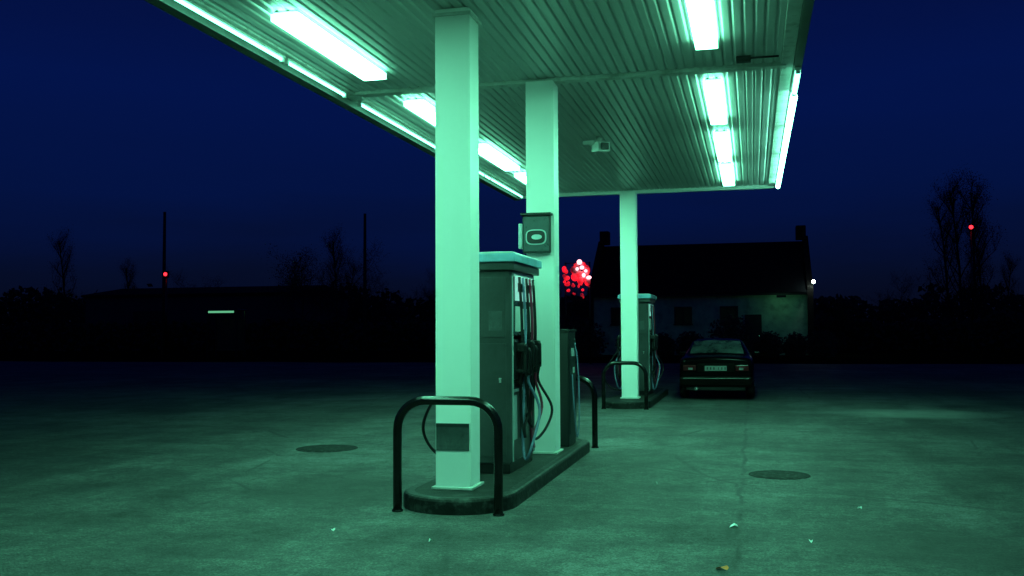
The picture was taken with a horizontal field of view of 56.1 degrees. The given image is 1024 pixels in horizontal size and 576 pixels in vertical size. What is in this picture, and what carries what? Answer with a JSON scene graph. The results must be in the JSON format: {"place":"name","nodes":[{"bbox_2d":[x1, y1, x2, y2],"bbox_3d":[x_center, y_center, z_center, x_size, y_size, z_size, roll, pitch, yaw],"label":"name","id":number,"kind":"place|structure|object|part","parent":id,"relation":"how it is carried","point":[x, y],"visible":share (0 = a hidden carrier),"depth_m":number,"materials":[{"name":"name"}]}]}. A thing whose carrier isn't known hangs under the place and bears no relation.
{"place":"outdoors","nodes":[
{"label":"outdoors","id":0,"kind":"place"},
{"bbox_2d":[403,438,589,514],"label":"pump island","id":1,"kind":"structure","parent":0,"point":[538,472],"depth_m":8.87,"materials":[{"name":"concrete"}]},
{"bbox_2d":[144,0,813,490],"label":"petrol station canopy","id":2,"kind":"object","parent":1,"relation":"on","point":[538,92],"visible":0.9,"depth_m":10.97,"materials":[{"name":"metal"}]},
{"bbox_2d":[175,0,285,62],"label":"edge tube light","id":3,"kind":"object","parent":2,"relation":"attached to","point":[205,13],"visible":1,"depth_m":9.46,"materials":[{"name":"grey"}]},
{"bbox_2d":[284,58,347,97],"bbox_3d":[-2.307,-2.471,11.373,0.070,0.070,1.600,-1,-3,14],"label":"edge tube light","id":4,"kind":"object","parent":2,"relation":"attached to","point":[311,74],"visible":0.94,"depth_m":11.28,"materials":[{"name":"grey"}]},
{"bbox_2d":[271,10,385,80],"bbox_3d":[-1.880,-2.534,10.175,0.280,0.093,2.260,-1,-3,14],"label":"ceiling light","id":5,"kind":"object","parent":2,"relation":"attached to","point":[306,30],"visible":1,"depth_m":9.89,"materials":[{"name":"white plastic"}]},
{"bbox_2d":[356,101,434,147],"bbox_3d":[-1.617,-2.353,14.126,0.070,0.070,3.200,-1,-3,14],"label":"edge tube light","id":6,"kind":"object","parent":2,"relation":"attached to","point":[391,121],"visible":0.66,"depth_m":13.76,"materials":[{"name":"grey"}]},
{"bbox_2d":[404,98,434,125],"bbox_3d":[-1.011,-2.385,13.645,0.280,0.093,2.260,-1,-3,14],"label":"ceiling light","id":7,"kind":"object","parent":2,"relation":"attached to","point":[424,109],"visible":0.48,"depth_m":12.78,"materials":[{"name":"white plastic"}]},
{"bbox_2d":[436,423,468,450],"bbox_3d":[-0.548,1.375,8.856,0.318,0.250,0.009,-1,-3,14],"label":"column notice","id":8,"kind":"object","parent":2,"relation":"attached to","point":[452,436],"depth_m":8.85,"materials":[{"name":"grey metal"}]},
{"bbox_2d":[479,170,490,179],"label":"edge tube light","id":9,"kind":"object","parent":2,"relation":"attached to","point":[482,173],"visible":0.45,"depth_m":18.32,"materials":[{"name":"white"}]},
{"bbox_2d":[479,143,519,170],"bbox_3d":[-0.265,-2.258,16.620,0.280,0.093,2.260,-1,-3,14],"label":"ceiling light","id":10,"kind":"object","parent":2,"relation":"attached to","point":[495,156],"visible":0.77,"depth_m":16.45,"materials":[{"name":"white plastic"}]},
{"bbox_2d":[482,174,523,198],"bbox_3d":[-0.160,-2.104,19.941,0.070,0.070,3.200,-1,-3,14],"label":"edge tube light","id":11,"kind":"object","parent":2,"relation":"attached to","point":[505,186],"visible":0.98,"depth_m":19.87,"materials":[{"name":"grey"}]},
{"bbox_2d":[514,172,525,183],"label":"ceiling light","id":12,"kind":"object","parent":2,"relation":"attached to","point":[520,176],"visible":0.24,"depth_m":18.41,"materials":[{"name":"grey plastic"}]},
{"bbox_2d":[518,212,552,253],"bbox_3d":[0.276,-0.652,11.443,0.410,0.480,0.140,-1,-3,14],"label":"pump sign","id":13,"kind":"object","parent":2,"relation":"attached to","point":[534,233],"visible":1,"depth_m":11.39,"materials":[{"name":"plastic"}]},
{"bbox_2d":[583,137,609,151],"bbox_3d":[1.319,-2.251,15.069,0.354,0.260,0.423,0,-3,-12],"label":"security camera","id":14,"kind":"object","parent":2,"relation":"attached to","point":[599,145],"visible":1,"depth_m":15.00,"materials":[{"name":"paint"}]},
{"bbox_2d":[686,0,717,49],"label":"ceiling light","id":15,"kind":"object","parent":2,"relation":"attached to","point":[701,14],"visible":1,"depth_m":9.25,"materials":[{"name":"grey plastic"}]},
{"bbox_2d":[703,78,726,124],"bbox_3d":[2.704,-2.446,12.717,0.230,0.093,2.260,-1,-3,14],"label":"ceiling light","id":16,"kind":"object","parent":2,"relation":"attached to","point":[714,96],"visible":1,"depth_m":12.36,"materials":[{"name":"grey plastic"}]},
{"bbox_2d":[713,131,731,161],"bbox_3d":[3.474,-2.314,15.789,0.230,0.093,2.260,-1,-3,14],"label":"ceiling light","id":17,"kind":"object","parent":2,"relation":"attached to","point":[722,143],"visible":1,"depth_m":15.43,"materials":[{"name":"grey plastic"}]},
{"bbox_2d":[720,163,734,185],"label":"ceiling light","id":18,"kind":"object","parent":2,"relation":"attached to","point":[727,172],"visible":1,"depth_m":18.28,"materials":[{"name":"grey plastic"}]},
{"bbox_2d":[736,55,778,62],"bbox_3d":[2.728,-2.553,10.673,0.460,0.060,0.100,-1,-3,14],"label":"junction box","id":19,"kind":"object","parent":2,"relation":"attached to","point":[744,59],"visible":1,"depth_m":10.66,"materials":[{"name":"plastic"}]},
{"bbox_2d":[776,178,781,188],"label":"edge tube light","id":20,"kind":"object","parent":2,"relation":"attached to","point":[778,182],"visible":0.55,"depth_m":19.20,"materials":[{"name":"grey"}]},
{"bbox_2d":[777,156,785,179],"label":"edge tube light","id":21,"kind":"object","parent":2,"relation":"attached to","point":[781,168],"visible":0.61,"depth_m":17.36,"materials":[{"name":"grey"}]},
{"bbox_2d":[781,131,790,159],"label":"edge tube light","id":22,"kind":"object","parent":2,"relation":"attached to","point":[785,145],"visible":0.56,"depth_m":15.20,"materials":[{"name":"grey"}]},
{"bbox_2d":[785,91,797,132],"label":"edge tube light","id":23,"kind":"object","parent":2,"relation":"attached to","point":[791,111],"visible":0.84,"depth_m":12.92,"materials":[{"name":"grey"}]},
{"bbox_2d":[791,67,800,94],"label":"edge tube light","id":24,"kind":"object","parent":2,"relation":"attached to","point":[796,78],"visible":1,"depth_m":11.34,"materials":[{"name":"grey"}]},
{"bbox_2d":[421,251,552,473],"bbox_3d":[-0.269,0.789,10.434,1.321,2.268,1.270,-1,-3,14],"label":"fuel pump","id":25,"kind":"object","parent":1,"relation":"on","point":[510,355],"visible":0.56,"depth_m":9.88,"materials":[{"name":"plastic"}]},
{"bbox_2d":[560,329,579,446],"bbox_3d":[0.565,1.268,12.340,0.604,1.470,0.510,-1,-3,14],"label":"service cabinet","id":26,"kind":"object","parent":1,"relation":"on","point":[569,434],"visible":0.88,"depth_m":12.09,"materials":[{"name":"metal"}]},
{"bbox_3d":[0.775,1.250,12.289,0.012,1.200,0.420,-1,-3,14],"label":"door","id":27,"kind":"part","parent":26,"relation":"part of","materials":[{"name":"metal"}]},
{"bbox_2d":[0,361,1023,575],"bbox_3d":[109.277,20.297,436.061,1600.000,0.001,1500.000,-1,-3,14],"label":"ground","id":28,"kind":"structure","parent":0,"point":[157,469],"depth_m":10.39,"materials":[{"name":"concrete"}]},
{"bbox_2d":[296,444,357,451],"bbox_3d":[-2.530,2.190,13.128,0.840,0.009,0.840,-1,-3,14],"label":"manhole cover","id":29,"kind":"object","parent":28,"relation":"on","point":[327,448],"visible":1,"depth_m":13.06,"materials":[{"name":"metal"}]},
{"bbox_2d":[392,396,503,516],"bbox_3d":[-0.569,1.465,8.437,1.030,1.024,0.100,-1,-3,14],"label":"hoop barrier","id":30,"kind":"object","parent":28,"relation":"on","point":[482,404],"visible":1,"depth_m":8.42,"materials":[{"name":"black metal"}]},
{"bbox_2d":[562,259,590,363],"bbox_3d":[3.050,1.119,44.969,1.424,4.903,0.364,-1,-3,14],"label":"light cluster sign","id":31,"kind":"object","parent":28,"relation":"on","point":[578,276],"visible":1,"depth_m":44.99,"materials":[{"name":"glowing red light"},{"name":"glowing white light"}]},
{"bbox_2d":[576,375,598,447],"bbox_3d":[0.669,1.685,13.173,1.040,0.989,0.100,-1,-3,14],"label":"hoop barrier","id":32,"kind":"object","parent":28,"relation":"on","point":[588,383],"visible":0.51,"depth_m":13.03,"materials":[{"name":"black metal"}]},
{"bbox_2d":[601,361,648,409],"bbox_3d":[2.272,1.960,19.364,0.960,0.969,0.100,-1,-3,14],"label":"hoop barrier","id":33,"kind":"object","parent":28,"relation":"on","point":[610,364],"visible":1,"depth_m":19.34,"materials":[{"name":"black metal"}]},
{"bbox_2d":[606,387,667,408],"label":"pump island","id":34,"kind":"structure","parent":28,"relation":"on","point":[655,396],"depth_m":19.90,"materials":[{"name":"concrete"}]},
{"bbox_2d":[605,294,663,394],"bbox_3d":[2.798,1.288,22.098,1.321,2.268,1.270,-1,-3,14],"label":"fuel pump","id":35,"kind":"object","parent":34,"relation":"on","point":[648,345],"visible":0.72,"depth_m":21.59,"materials":[{"name":"metal"}]},
{"bbox_2d":[679,338,759,398],"bbox_3d":[5.122,1.932,23.758,1.998,1.384,4.540,-1,-3,14],"label":"parked car","id":36,"kind":"object","parent":28,"relation":"on","point":[717,364],"visible":1,"depth_m":21.74,"materials":[{"name":"black paint"}]},
{"bbox_3d":[4.847,1.388,22.692,1.237,0.311,0.550,-1,-3,14],"label":"rear window","id":37,"kind":"part","parent":36,"relation":"part of","materials":[{"name":"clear glass"}]},
{"bbox_2d":[716,565,728,569],"bbox_3d":[1.402,1.865,6.399,0.090,0.024,0.054,0,-3,-3],"label":"fallen leaf","id":38,"kind":"object","parent":28,"relation":"on","point":[726,567],"visible":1,"depth_m":6.40,"materials":[{"name":"yellow plant"}]},
{"bbox_2d":[749,470,810,479],"bbox_3d":[2.932,2.047,10.527,0.660,0.009,0.660,-1,-3,14],"label":"manhole cover","id":39,"kind":"object","parent":28,"relation":"on","point":[779,474],"visible":1,"depth_m":10.50,"materials":[{"name":"metal"}]},
{"bbox_2d":[0,342,1023,363],"bbox_3d":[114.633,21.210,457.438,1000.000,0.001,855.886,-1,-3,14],"label":"grass ground","id":40,"kind":"structure","parent":0,"point":[964,355],"depth_m":58.04,"materials":[{"name":"black plant"}]},
{"bbox_2d":[38,284,85,324],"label":"bare tree","id":41,"kind":"object","parent":40,"relation":"on","point":[67,304],"visible":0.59,"depth_m":102.95,"materials":[{"name":"black plant"}]},
{"bbox_2d":[41,224,84,324],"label":"poplar tree","id":42,"kind":"object","parent":40,"relation":"on","point":[63,276],"visible":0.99,"depth_m":97.84,"materials":[{"name":"black plant"}]},
{"bbox_2d":[120,255,138,288],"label":"poplar tree","id":43,"kind":"object","parent":40,"relation":"on","point":[126,269],"visible":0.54,"depth_m":98.28,"materials":[{"name":"black plant"}]},
{"bbox_2d":[161,212,165,353],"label":"utility pole","id":44,"kind":"object","parent":40,"relation":"on","point":[163,291],"visible":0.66,"depth_m":69.92,"materials":[{"name":"black wood"}]},
{"bbox_2d":[164,271,168,353],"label":"signal lamp","id":45,"kind":"object","parent":40,"relation":"on","point":[166,274],"visible":1,"depth_m":69.50,"materials":[{"name":"plastic"}]},
{"bbox_2d":[81,285,351,348],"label":"warehouse","id":46,"kind":"structure","parent":40,"relation":"on","point":[123,306],"depth_m":90.58,"materials":[{"name":"stone"}]},
{"bbox_2d":[133,311,161,348],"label":"door","id":47,"kind":"structure","parent":46,"relation":"in","point":[138,316],"depth_m":91.05,"materials":[{"name":"brown wood"}]},
{"bbox_2d":[208,311,240,341],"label":"door","id":48,"kind":"structure","parent":46,"relation":"in","point":[211,318],"depth_m":89.05,"materials":[{"name":"brown wood"}]},
{"bbox_2d":[205,309,246,357],"bbox_3d":[-17.861,2.842,59.946,2.200,3.000,1.240,-1,-3,14],"label":"bus shelter","id":49,"kind":"object","parent":40,"relation":"on","point":[230,334],"visible":1,"depth_m":60.38,"materials":[{"name":"plastic"}]},
{"bbox_2d":[261,243,349,348],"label":"bare tree","id":50,"kind":"object","parent":40,"relation":"on","point":[295,280],"visible":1,"depth_m":80.06,"materials":[{"name":"brown plant"}]},
{"bbox_2d":[313,220,354,321],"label":"poplar tree","id":51,"kind":"object","parent":40,"relation":"on","point":[334,261],"visible":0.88,"depth_m":86.41,"materials":[{"name":"black plant"}]},
{"bbox_2d":[338,254,362,321],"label":"poplar tree","id":52,"kind":"object","parent":40,"relation":"on","point":[350,281],"visible":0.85,"depth_m":97.06,"materials":[{"name":"black plant"}]},
{"bbox_2d":[312,237,390,320],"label":"bare tree","id":53,"kind":"object","parent":40,"relation":"on","point":[357,281],"visible":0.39,"depth_m":116.12,"materials":[{"name":"black plant"}]},
{"bbox_2d":[363,213,366,352],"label":"utility pole","id":54,"kind":"object","parent":40,"relation":"on","point":[364,298],"visible":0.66,"depth_m":69.97,"materials":[{"name":"black wood"}]},
{"bbox_2d":[355,267,421,344],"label":"bare tree","id":55,"kind":"object","parent":40,"relation":"on","point":[382,313],"visible":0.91,"depth_m":106.62,"materials":[{"name":"black plant"}]},
{"bbox_2d":[404,264,435,321],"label":"bare tree","id":56,"kind":"object","parent":40,"relation":"on","point":[417,303],"visible":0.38,"depth_m":96.44,"materials":[{"name":"black plant"}]},
{"bbox_2d":[416,284,435,320],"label":"bare tree","id":57,"kind":"object","parent":40,"relation":"on","point":[434,301],"visible":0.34,"depth_m":92.41,"materials":[{"name":"black plant"}]},
{"bbox_2d":[0,306,1023,350],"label":"hedge mass","id":58,"kind":"object","parent":40,"relation":"on","point":[142,335],"visible":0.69,"depth_m":78.64,"materials":[{"name":"green plant"}]},
{"bbox_2d":[0,281,1023,344],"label":"woodland","id":59,"kind":"object","parent":40,"relation":"on","point":[35,311],"visible":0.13,"depth_m":113.56,"materials":[{"name":"black plant"}]},
{"bbox_2d":[559,285,575,315],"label":"bare tree","id":60,"kind":"object","parent":40,"relation":"on","point":[561,302],"visible":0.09,"depth_m":93.53,"materials":[{"name":"black plant"}]},
{"bbox_2d":[559,314,580,348],"bbox_3d":[2.931,2.919,58.965,3.013,2.740,3.105,-1,-3,14],"label":"shrub","id":61,"kind":"object","parent":40,"relation":"on","point":[562,325],"visible":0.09,"depth_m":58.63,"materials":[{"name":"black plant"}]},
{"bbox_2d":[559,286,587,323],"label":"bare tree","id":62,"kind":"object","parent":40,"relation":"on","point":[577,307],"visible":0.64,"depth_m":80.64,"materials":[{"name":"black plant"}]},
{"bbox_2d":[571,319,608,356],"bbox_3d":[4.370,2.982,56.576,2.650,2.362,2.676,-1,-3,14],"label":"shrub","id":63,"kind":"object","parent":40,"relation":"on","point":[582,341],"visible":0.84,"depth_m":56.08,"materials":[{"name":"black plant"}]},
{"bbox_2d":[657,332,675,356],"bbox_3d":[8.931,3.385,56.917,1.695,1.556,1.742,-1,-3,14],"label":"shrub","id":64,"kind":"object","parent":40,"relation":"on","point":[666,345],"visible":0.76,"depth_m":56.55,"materials":[{"name":"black plant"}]},
{"bbox_2d":[675,331,703,356],"bbox_3d":[10.467,3.327,56.579,1.829,1.648,1.845,-1,-3,14],"label":"shrub","id":65,"kind":"object","parent":40,"relation":"on","point":[685,341],"visible":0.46,"depth_m":56.28,"materials":[{"name":"black plant"}]},
{"bbox_2d":[707,314,758,353],"bbox_3d":[12.704,2.791,55.489,3.049,2.569,2.937,-1,-3,14],"label":"shrub","id":66,"kind":"object","parent":40,"relation":"on","point":[732,332],"visible":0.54,"depth_m":55.15,"materials":[{"name":"black plant"}]},
{"bbox_2d":[753,331,785,356],"bbox_3d":[14.878,3.250,55.460,1.853,1.633,1.819,-1,-3,14],"label":"shrub","id":67,"kind":"object","parent":40,"relation":"on","point":[770,344],"visible":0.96,"depth_m":55.09,"materials":[{"name":"black plant"}]},
{"bbox_2d":[782,331,808,356],"bbox_3d":[16.424,3.284,55.595,1.773,1.571,1.694,-1,-3,14],"label":"shrub","id":68,"kind":"object","parent":40,"relation":"on","point":[795,344],"visible":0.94,"depth_m":55.20,"materials":[{"name":"black plant"}]},
{"bbox_2d":[861,270,926,335],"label":"bare tree","id":69,"kind":"object","parent":40,"relation":"on","point":[901,302],"visible":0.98,"depth_m":85.97,"materials":[{"name":"plant"}]},
{"bbox_2d":[918,184,970,341],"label":"poplar tree","id":70,"kind":"object","parent":40,"relation":"on","point":[936,216],"visible":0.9,"depth_m":91.94,"materials":[{"name":"brown plant"}]},
{"bbox_2d":[916,160,998,322],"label":"poplar tree","id":71,"kind":"object","parent":40,"relation":"on","point":[956,226],"visible":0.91,"depth_m":91.10,"materials":[{"name":"brown plant"}]},
{"bbox_2d":[969,224,974,342],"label":"signal lamp","id":72,"kind":"object","parent":40,"relation":"on","point":[970,227],"visible":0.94,"depth_m":87.53,"materials":[{"name":"plastic"}]},
{"bbox_2d":[948,168,1007,342],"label":"poplar tree","id":73,"kind":"object","parent":40,"relation":"on","point":[974,201],"visible":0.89,"depth_m":89.75,"materials":[{"name":"brown plant"}]},
{"bbox_2d":[951,206,1006,317],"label":"poplar tree","id":74,"kind":"object","parent":40,"relation":"on","point":[982,298],"visible":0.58,"depth_m":90.84,"materials":[{"name":"black plant"}]},
{"bbox_2d":[991,248,1022,343],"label":"poplar tree","id":75,"kind":"object","parent":40,"relation":"on","point":[1009,262],"visible":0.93,"depth_m":88.54,"materials":[{"name":"black plant"}]},
{"bbox_2d":[0,0,1023,325],"label":"sky","id":76,"kind":"structure","parent":0,"point":[116,116],"materials":[{"name":"blue"}]},
{"bbox_2d":[588,225,813,354],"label":"roadside building","id":77,"kind":"structure","parent":0,"point":[698,288],"depth_m":60.69,"materials":[{"name":"slate"},{"name":"painted plaster render"},{"name":"dark wood"}]},
{"bbox_2d":[610,307,620,325],"bbox_3d":[6.836,1.812,61.075,1.200,1.160,0.155,-1,-3,14],"label":"window","id":78,"kind":"structure","parent":77,"relation":"in","point":[615,311],"depth_m":61.14,"materials":[{"name":"black glass"}]},
{"bbox_2d":[673,307,692,324],"bbox_3d":[10.716,1.749,60.105,1.200,1.160,0.155,-1,-3,14],"label":"window","id":79,"kind":"structure","parent":77,"relation":"in","point":[682,315],"depth_m":60.12,"materials":[{"name":"black glass"}]},
{"bbox_2d":[720,306,737,324],"bbox_3d":[13.432,1.705,59.427,1.200,1.160,0.155,-1,-3,14],"label":"window","id":80,"kind":"structure","parent":77,"relation":"in","point":[724,310],"depth_m":59.47,"materials":[{"name":"black glass"}]},
{"bbox_2d":[745,314,761,354],"bbox_3d":[14.850,2.881,59.042,1.000,2.500,0.125,-1,-3,14],"label":"door","id":81,"kind":"structure","parent":77,"relation":"in","point":[756,320],"depth_m":59.02,"materials":[{"name":"brown wood"}]}
]}

